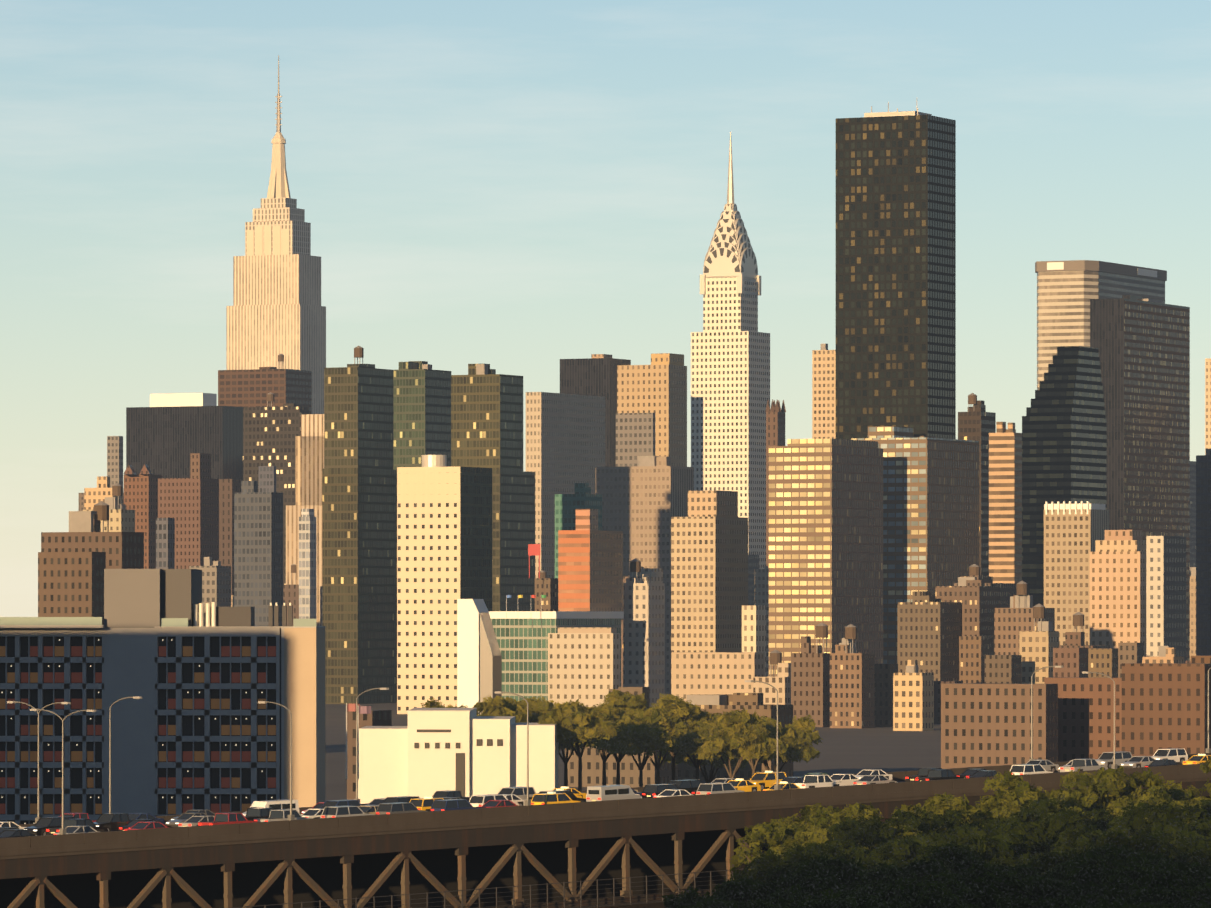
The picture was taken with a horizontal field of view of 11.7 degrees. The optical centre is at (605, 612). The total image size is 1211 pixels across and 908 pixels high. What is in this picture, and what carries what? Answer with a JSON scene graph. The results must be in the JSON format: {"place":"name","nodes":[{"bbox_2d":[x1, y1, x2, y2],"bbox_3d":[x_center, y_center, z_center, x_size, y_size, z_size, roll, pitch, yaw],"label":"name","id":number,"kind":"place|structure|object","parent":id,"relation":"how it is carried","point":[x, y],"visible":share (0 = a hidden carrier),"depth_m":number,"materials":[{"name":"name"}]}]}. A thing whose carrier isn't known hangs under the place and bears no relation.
{"place":"outdoors","nodes":[
{"label":"outdoors","id":0,"kind":"place"},
{"bbox_2d":[397,467,491,713],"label":"white tower","id":1,"kind":"structure","parent":0,"point":[444,555],"depth_m":2149.84,"materials":[{"name":"white concrete"}]},
{"bbox_2d":[0,0,1210,616],"label":"sky","id":2,"kind":"structure","parent":0,"point":[515,187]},
{"bbox_2d":[325,694,940,801],"bbox_3d":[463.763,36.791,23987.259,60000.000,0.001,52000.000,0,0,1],"label":"ground","id":3,"kind":"structure","parent":0,"point":[855,750],"depth_m":1581.12,"materials":[{"name":"concrete"}]},
{"bbox_2d":[38,552,105,624],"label":"building","id":4,"kind":"structure","parent":3,"relation":"on","point":[70,584],"depth_m":1447.77,"materials":[{"name":"brick"}]},
{"bbox_2d":[41,501,143,568],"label":"building","id":5,"kind":"structure","parent":3,"relation":"on","point":[123,550],"depth_m":1500.94,"materials":[{"name":"brick"}]},
{"bbox_2d":[84,476,122,509],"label":"building","id":6,"kind":"structure","parent":3,"relation":"on","point":[98,494],"depth_m":2501.31,"materials":[{"name":"brick"}]},
{"bbox_2d":[82,483,134,531],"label":"building","id":7,"kind":"structure","parent":3,"relation":"on","point":[121,518],"depth_m":2299.41,"materials":[{"name":"brick"}]},
{"bbox_2d":[107,436,122,487],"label":"grey tower","id":8,"kind":"structure","parent":3,"relation":"on","point":[115,458],"depth_m":3449.68,"materials":[{"name":"concrete"}]},
{"bbox_2d":[124,474,161,568],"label":"building","id":9,"kind":"structure","parent":3,"relation":"on","point":[141,495],"depth_m":2698.80,"materials":[{"name":"brown brick"}]},
{"bbox_2d":[0,569,324,823],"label":"apartment building","id":10,"kind":"structure","parent":3,"relation":"on","point":[197,726],"depth_m":693.17,"materials":[{"name":"blue"}]},
{"bbox_2d":[156,518,174,568],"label":"building","id":11,"kind":"structure","parent":3,"relation":"on","point":[165,543],"depth_m":2297.01,"materials":[{"name":"concrete"}]},
{"bbox_2d":[126,406,242,480],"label":"black slab","id":12,"kind":"structure","parent":3,"relation":"on","point":[164,442],"depth_m":3309.72,"materials":[{"name":"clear glass"}]},
{"bbox_2d":[150,393,216,406],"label":"black slab penthouse","id":13,"kind":"object","parent":12,"relation":"on","point":[182,399],"visible":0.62,"depth_m":3315.58,"materials":[{"name":"concrete"}]},
{"bbox_2d":[158,478,218,568],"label":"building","id":14,"kind":"structure","parent":3,"relation":"on","point":[190,506],"depth_m":2650.36,"materials":[{"name":"brown brick"}]},
{"bbox_2d":[190,453,210,477],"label":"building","id":15,"kind":"structure","parent":14,"relation":"on","point":[200,465],"depth_m":2651.74,"materials":[{"name":"brick"}]},
{"bbox_2d":[189,557,230,611],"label":"apartment building","id":16,"kind":"structure","parent":3,"relation":"on","point":[216,581],"depth_m":2551.94,"materials":[{"name":"concrete"}]},
{"bbox_2d":[219,479,240,594],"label":"building","id":17,"kind":"structure","parent":3,"relation":"on","point":[228,488],"depth_m":2897.32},
{"bbox_2d":[234,481,282,625],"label":"building","id":18,"kind":"structure","parent":3,"relation":"on","point":[258,551],"depth_m":2499.06,"materials":[{"name":"stone"}]},
{"bbox_2d":[218,354,311,413],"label":"brown tower","id":19,"kind":"structure","parent":3,"relation":"on","point":[246,388],"depth_m":3608.34,"materials":[{"name":"brick"}]},
{"bbox_2d":[258,466,275,491],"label":"building","id":20,"kind":"structure","parent":3,"relation":"on","point":[266,478],"depth_m":2997.39,"materials":[{"name":"concrete"}]},
{"bbox_2d":[226,55,325,413],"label":"skyscraper","id":21,"kind":"structure","parent":3,"relation":"on","point":[275,310],"depth_m":4314.10,"materials":[{"name":"stone"}]},
{"bbox_2d":[243,392,308,584],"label":"dark tower","id":22,"kind":"structure","parent":3,"relation":"on","point":[271,433],"depth_m":3152.13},
{"bbox_2d":[283,564,298,625],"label":"building","id":23,"kind":"structure","parent":3,"relation":"on","point":[291,593],"depth_m":2897.86,"materials":[{"name":"brick"}]},
{"bbox_2d":[286,505,321,625],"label":"high-rise building","id":24,"kind":"structure","parent":3,"relation":"on","point":[293,513],"depth_m":2901.88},
{"bbox_2d":[296,436,323,504],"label":"cream setback tower tier","id":25,"kind":"object","parent":24,"relation":"on","point":[299,485],"visible":0.38,"depth_m":2900.15,"materials":[{"name":"concrete"}]},
{"bbox_2d":[301,414,323,504],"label":"cream setback tower top","id":26,"kind":"structure","parent":25,"relation":"on","point":[312,425],"depth_m":2898.42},
{"bbox_2d":[299,517,315,618],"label":"silver tower","id":27,"kind":"structure","parent":3,"relation":"on","point":[307,567],"depth_m":2295.72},
{"bbox_2d":[324,346,392,469],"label":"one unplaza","id":28,"kind":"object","parent":3,"relation":"on","point":[358,415],"visible":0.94,"depth_m":2399.96,"materials":[{"name":"grey glass"}]},
{"bbox_2d":[322,468,396,703],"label":"skyscraper","id":29,"kind":"structure","parent":28,"relation":"attached to","point":[359,564],"depth_m":2392.09,"materials":[{"name":"black glass"}]},
{"bbox_2d":[347,710,391,799],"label":"building","id":30,"kind":"structure","parent":3,"relation":"on","point":[379,718],"depth_m":994.47,"materials":[{"name":"brick"}]},
{"bbox_2d":[393,361,450,469],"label":"skyscraper","id":31,"kind":"structure","parent":3,"relation":"on","point":[421,408],"depth_m":2518.78,"materials":[{"name":"grey glass"}]},
{"bbox_2d":[358,708,557,803],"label":"white warehouse","id":32,"kind":"structure","parent":3,"relation":"on","point":[430,752],"depth_m":873.28,"materials":[{"name":"paint"}]},
{"bbox_2d":[457,599,501,714],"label":"building","id":33,"kind":"structure","parent":3,"relation":"on","point":[479,667],"depth_m":1993.63,"materials":[{"name":"white paint"}]},
{"bbox_2d":[451,364,522,470],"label":"skyscraper","id":34,"kind":"structure","parent":3,"relation":"on","point":[486,416],"depth_m":2399.01,"materials":[{"name":"grey glass"}]},
{"bbox_2d":[492,470,534,610],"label":"building","id":35,"kind":"structure","parent":34,"relation":"attached to","point":[513,514],"depth_m":2395.81,"materials":[{"name":"grey glass"}]},
{"bbox_2d":[535,578,557,610],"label":"brown building","id":36,"kind":"structure","parent":3,"relation":"on","point":[548,587],"depth_m":2144.14,"materials":[{"name":"brick"}]},
{"bbox_2d":[491,619,620,700],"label":"office building","id":37,"kind":"structure","parent":3,"relation":"on","point":[523,645],"depth_m":2083.53,"materials":[{"name":"glass"}]},
{"bbox_2d":[489,611,623,618],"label":"glass block cornice","id":38,"kind":"structure","parent":37,"relation":"on","point":[559,614],"depth_m":2085.72,"materials":[{"name":"white paint"}]},
{"bbox_2d":[526,392,604,577],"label":"building","id":39,"kind":"structure","parent":3,"relation":"on","point":[565,443],"depth_m":2757.05,"materials":[{"name":"grey concrete"}]},
{"bbox_2d":[555,483,601,577],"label":"teal tower","id":40,"kind":"structure","parent":3,"relation":"on","point":[568,505],"depth_m":2497.18,"materials":[{"name":"glass"}]},
{"bbox_2d":[548,633,619,709],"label":"cream building","id":41,"kind":"structure","parent":3,"relation":"on","point":[584,668],"depth_m":1996.97,"materials":[{"name":"beige concrete"}]},
{"bbox_2d":[558,530,622,620],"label":"orange brick tower","id":42,"kind":"structure","parent":3,"relation":"on","point":[590,570],"depth_m":2116.90,"materials":[{"name":"orange brick"}]},
{"bbox_2d":[576,509,597,529],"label":"orange brick tower","id":43,"kind":"structure","parent":42,"relation":"on","point":[586,519],"depth_m":2113.82,"materials":[{"name":"brick"}]},
{"bbox_2d":[560,358,630,466],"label":"black slab","id":44,"kind":"structure","parent":3,"relation":"on","point":[593,376],"depth_m":3197.12,"materials":[{"name":"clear glass"}]},
{"bbox_2d":[0,753,1210,907],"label":"bridge","id":45,"kind":"structure","parent":3,"relation":"on","point":[38,859],"depth_m":539.75,"materials":[{"name":"metal"}]},
{"bbox_2d":[24,816,75,835],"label":"black suv","id":46,"kind":"object","parent":45,"relation":"on","point":[40,826],"visible":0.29,"depth_m":516.88,"materials":[{"name":"black paint"}]},
{"bbox_2d":[93,813,131,830],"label":"van","id":47,"kind":"object","parent":45,"relation":"on","point":[112,821],"visible":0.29,"depth_m":522.38,"materials":[{"name":"black paint"}]},
{"bbox_2d":[321,806,372,817],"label":"silver suv","id":48,"kind":"object","parent":45,"relation":"on","point":[337,811],"visible":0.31,"depth_m":530.35,"materials":[{"name":"grey paint"}]},
{"bbox_2d":[376,802,427,814],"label":"grey suv","id":49,"kind":"object","parent":45,"relation":"on","point":[394,808],"visible":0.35,"depth_m":535.32,"materials":[{"name":"grey paint"}]},
{"bbox_2d":[531,792,579,804],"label":"taxi","id":50,"kind":"object","parent":45,"relation":"on","point":[548,798],"visible":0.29,"depth_m":549.95,"materials":[{"name":"orange paint"}]},
{"bbox_2d":[586,785,641,801],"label":"silver van","id":51,"kind":"object","parent":45,"relation":"on","point":[607,792],"visible":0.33,"depth_m":555.73,"materials":[{"name":"grey paint"}]},
{"bbox_2d":[0,796,1210,907],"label":"bridge truss","id":52,"kind":"object","parent":3,"relation":"on","point":[206,882],"visible":0.2,"depth_m":543.71,"materials":[{"name":"brown metal"}]},
{"bbox_2d":[564,687,677,787],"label":"building","id":53,"kind":"structure","parent":3,"relation":"on","point":[592,765],"depth_m":1246.74,"materials":[{"name":"brick"}]},
{"bbox_2d":[420,689,822,790],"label":"street trees","id":54,"kind":"object","parent":3,"relation":"on","point":[673,729],"visible":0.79,"depth_m":912.19,"materials":[{"name":"green plant"}]},
{"bbox_2d":[623,558,664,707],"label":"building","id":55,"kind":"structure","parent":3,"relation":"on","point":[644,632],"depth_m":2145.03,"materials":[{"name":"stone"}]},
{"bbox_2d":[595,456,693,693],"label":"tan office block","id":56,"kind":"structure","parent":3,"relation":"on","point":[644,500],"depth_m":2698.40,"materials":[{"name":"concrete"}]},
{"bbox_2d":[617,364,686,466],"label":"building","id":57,"kind":"structure","parent":3,"relation":"on","point":[660,391],"depth_m":2998.15,"materials":[{"name":"beige concrete"}]},
{"bbox_2d":[616,413,654,466],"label":"grey annex","id":58,"kind":"object","parent":57,"relation":"attached to","point":[635,435],"visible":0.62,"depth_m":2896.52,"materials":[{"name":"grey concrete"}]},
{"bbox_2d":[671,517,747,651],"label":"high-rise building","id":59,"kind":"structure","parent":3,"relation":"on","point":[709,577],"depth_m":2297.18,"materials":[{"name":"beige concrete"}]},
{"bbox_2d":[688,490,737,516],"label":"tall tan tower tier","id":60,"kind":"object","parent":59,"relation":"on","point":[714,503],"visible":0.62,"depth_m":2298.27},
{"bbox_2d":[671,652,764,701],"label":"building","id":61,"kind":"structure","parent":3,"relation":"on","point":[703,673],"depth_m":1997.85,"materials":[{"name":"beige concrete"}]},
{"bbox_2d":[691,132,769,568],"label":"skyscraper","id":62,"kind":"structure","parent":3,"relation":"on","point":[730,370],"depth_m":3300.83,"materials":[{"name":"silver metal"}]},
{"bbox_2d":[678,693,792,779],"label":"building","id":63,"kind":"structure","parent":3,"relation":"on","point":[751,703],"depth_m":1297.19,"materials":[{"name":"brown brick"}]},
{"bbox_2d":[742,605,765,675],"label":"building","id":64,"kind":"structure","parent":3,"relation":"on","point":[753,628],"depth_m":2092.91,"materials":[{"name":"beige concrete"}]},
{"bbox_2d":[754,566,768,675],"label":"building","id":65,"kind":"structure","parent":3,"relation":"on","point":[761,586],"depth_m":2870.07,"materials":[{"name":"concrete"}]},
{"bbox_2d":[753,650,790,704],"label":"apartment building","id":66,"kind":"structure","parent":3,"relation":"on","point":[780,682],"depth_m":1933.55,"materials":[{"name":"brick"}]},
{"bbox_2d":[765,399,785,565],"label":"high-rise building","id":67,"kind":"structure","parent":3,"relation":"on","point":[775,424],"depth_m":3092.85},
{"bbox_2d":[791,623,829,726],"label":"apartment building","id":68,"kind":"structure","parent":3,"relation":"on","point":[810,679],"depth_m":1905.91,"materials":[{"name":"red brick"}]},
{"bbox_2d":[812,344,835,438],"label":"tan tower","id":69,"kind":"structure","parent":3,"relation":"on","point":[824,392],"depth_m":2942.99,"materials":[{"name":"brick"}]},
{"bbox_2d":[769,445,882,675],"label":"skyscraper","id":70,"kind":"structure","parent":3,"relation":"on","point":[826,534],"depth_m":2198.96,"materials":[{"name":"yellow glass"}]},
{"bbox_2d":[787,439,877,447],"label":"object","id":71,"kind":"object","parent":70,"relation":"on","point":[834,442],"visible":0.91,"depth_m":2197.16,"materials":[{"name":"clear glass"}]},
{"bbox_2d":[830,624,874,727],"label":"apartment building","id":72,"kind":"structure","parent":3,"relation":"on","point":[852,688],"depth_m":1886.40,"materials":[{"name":"brown brick"}]},
{"bbox_2d":[875,664,897,726],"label":"building","id":73,"kind":"structure","parent":3,"relation":"on","point":[884,695],"depth_m":1908.03,"materials":[{"name":"brick"}]},
{"bbox_2d":[836,102,955,439],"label":"skyscraper","id":74,"kind":"structure","parent":3,"relation":"on","point":[895,268],"depth_m":2299.05,"materials":[{"name":"grey glass"}]},
{"bbox_2d":[893,660,933,730],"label":"apartment building","id":75,"kind":"structure","parent":3,"relation":"on","point":[913,698],"depth_m":1844.80,"materials":[{"name":"brick"}]},
{"bbox_2d":[851,426,978,663],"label":"skyscraper","id":76,"kind":"structure","parent":3,"relation":"on","point":[930,513],"depth_m":2258.83,"materials":[{"name":"grey glass"}]},
{"bbox_2d":[897,591,960,680],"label":"building","id":77,"kind":"structure","parent":3,"relation":"on","point":[928,630],"depth_m":2044.36,"materials":[{"name":"brown brick"}]},
{"bbox_2d":[661,808,1210,907],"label":"park trees","id":78,"kind":"object","parent":3,"relation":"on","point":[1093,869],"visible":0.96,"depth_m":449.42,"materials":[{"name":"green plant"}]},
{"bbox_2d":[935,564,999,654],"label":"building","id":79,"kind":"structure","parent":3,"relation":"on","point":[975,596],"depth_m":2059.03,"materials":[{"name":"brown brick"}]},
{"bbox_2d":[729,756,1210,880],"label":"park trees","id":80,"kind":"object","parent":3,"relation":"on","point":[1113,793],"visible":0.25,"depth_m":563.18,"materials":[{"name":"green plant"}]},
{"bbox_2d":[959,636,988,682],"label":"apartment building","id":81,"kind":"structure","parent":3,"relation":"on","point":[973,651],"depth_m":1989.81,"materials":[{"name":"brown brick"}]},
{"bbox_2d":[958,393,995,575],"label":"skyscraper","id":82,"kind":"structure","parent":3,"relation":"on","point":[976,421],"depth_m":2592.41,"materials":[{"name":"brown brick"}]},
{"bbox_2d":[941,683,1057,768],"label":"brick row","id":83,"kind":"object","parent":3,"relation":"on","point":[985,724],"visible":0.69,"depth_m":1295.42,"materials":[{"name":"brick"}]},
{"bbox_2d":[795,876,1210,907],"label":"park trees","id":84,"kind":"object","parent":3,"relation":"on","point":[934,898],"visible":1,"depth_m":377.78,"materials":[{"name":"green plant"}]},
{"bbox_2d":[985,655,1021,683],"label":"apartment building","id":85,"kind":"structure","parent":3,"relation":"on","point":[1003,669],"depth_m":1938.57,"materials":[{"name":"brick"}]},
{"bbox_2d":[989,422,1021,582],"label":"high-rise building","id":86,"kind":"structure","parent":3,"relation":"on","point":[1005,505],"depth_m":2491.81,"materials":[{"name":"brick"}]},
{"bbox_2d":[822,798,1210,867],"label":"park trees","id":87,"kind":"object","parent":3,"relation":"on","point":[1132,821],"visible":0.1,"depth_m":538.41,"materials":[{"name":"green plant"}]},
{"bbox_2d":[994,581,1054,654],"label":"building","id":88,"kind":"structure","parent":3,"relation":"on","point":[1013,620],"depth_m":2044.77,"materials":[{"name":"brown brick"}]},
{"bbox_2d":[1019,604,1058,683],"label":"apartment building","id":89,"kind":"structure","parent":3,"relation":"on","point":[1039,644],"depth_m":1956.09,"materials":[{"name":"brick"}]},
{"bbox_2d":[1022,346,1106,605],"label":"skyscraper","id":90,"kind":"structure","parent":3,"relation":"on","point":[1064,438],"depth_m":2446.16,"materials":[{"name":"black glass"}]},
{"bbox_2d":[1053,648,1087,676],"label":"apartment building","id":91,"kind":"structure","parent":3,"relation":"on","point":[1073,662],"depth_m":1885.76,"materials":[{"name":"red brick"}]},
{"bbox_2d":[1044,501,1108,644],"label":"high-rise building","id":92,"kind":"structure","parent":3,"relation":"on","point":[1073,532],"depth_m":2342.90,"materials":[{"name":"white paint"}]},
{"bbox_2d":[1044,677,1121,761],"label":"brick row","id":93,"kind":"object","parent":3,"relation":"on","point":[1085,717],"visible":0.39,"depth_m":1314.40,"materials":[{"name":"brick"}]},
{"bbox_2d":[1059,612,1109,647],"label":"building","id":94,"kind":"structure","parent":3,"relation":"on","point":[1076,639],"depth_m":2036.32,"materials":[{"name":"brick"}]},
{"bbox_2d":[1035,260,1166,389],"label":"skyscraper","id":95,"kind":"structure","parent":3,"relation":"on","point":[1067,291],"depth_m":3397.87,"materials":[{"name":"grey"}]},
{"bbox_2d":[1088,648,1117,677],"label":"apartment building","id":96,"kind":"structure","parent":3,"relation":"on","point":[1103,661],"depth_m":1952.50,"materials":[{"name":"brown brick"}]},
{"bbox_2d":[1090,551,1145,656],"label":"apartment building","id":97,"kind":"structure","parent":3,"relation":"on","point":[1117,597],"depth_m":2192.38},
{"bbox_2d":[1095,540,1145,551],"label":"building","id":98,"kind":"structure","parent":97,"relation":"on","point":[1117,545],"depth_m":2193.59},
{"bbox_2d":[1118,643,1143,677],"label":"apartment building","id":99,"kind":"structure","parent":3,"relation":"on","point":[1130,652],"depth_m":1908.95,"materials":[{"name":"brick"}]},
{"bbox_2d":[1090,295,1189,660],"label":"skyscraper","id":100,"kind":"structure","parent":3,"relation":"on","point":[1141,344],"depth_m":2915.82,"materials":[{"name":"black glass"}]},
{"bbox_2d":[1142,646,1183,662],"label":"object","id":101,"kind":"object","parent":3,"relation":"on","point":[1166,654],"visible":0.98,"depth_m":1845.18,"materials":[{"name":"brick"}]},
{"bbox_2d":[1146,536,1185,662],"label":"white slab","id":102,"kind":"structure","parent":3,"relation":"on","point":[1165,590],"depth_m":2141.06,"materials":[{"name":"beige concrete"}]},
{"bbox_2d":[1122,663,1210,756],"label":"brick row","id":103,"kind":"object","parent":3,"relation":"on","point":[1164,705],"visible":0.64,"depth_m":1243.43,"materials":[{"name":"brown brick"}]},
{"bbox_2d":[1190,461,1195,566],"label":"building","id":104,"kind":"structure","parent":3,"relation":"on","point":[1192,513],"depth_m":3579.15,"materials":[{"name":"concrete"}]},
{"bbox_2d":[1190,567,1195,660],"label":"high-rise building","id":105,"kind":"structure","parent":3,"relation":"on","point":[1192,611],"depth_m":3063.05,"materials":[{"name":"concrete"}]},
{"bbox_2d":[1196,455,1210,655],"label":"blue glass tower","id":106,"kind":"structure","parent":3,"relation":"on","point":[1203,555],"depth_m":2592.33,"materials":[{"name":"glass"}]},
{"bbox_2d":[1205,358,1210,454],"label":"skyscraper","id":107,"kind":"structure","parent":3,"relation":"on","point":[1207,403],"depth_m":3288.43,"materials":[{"name":"concrete"}]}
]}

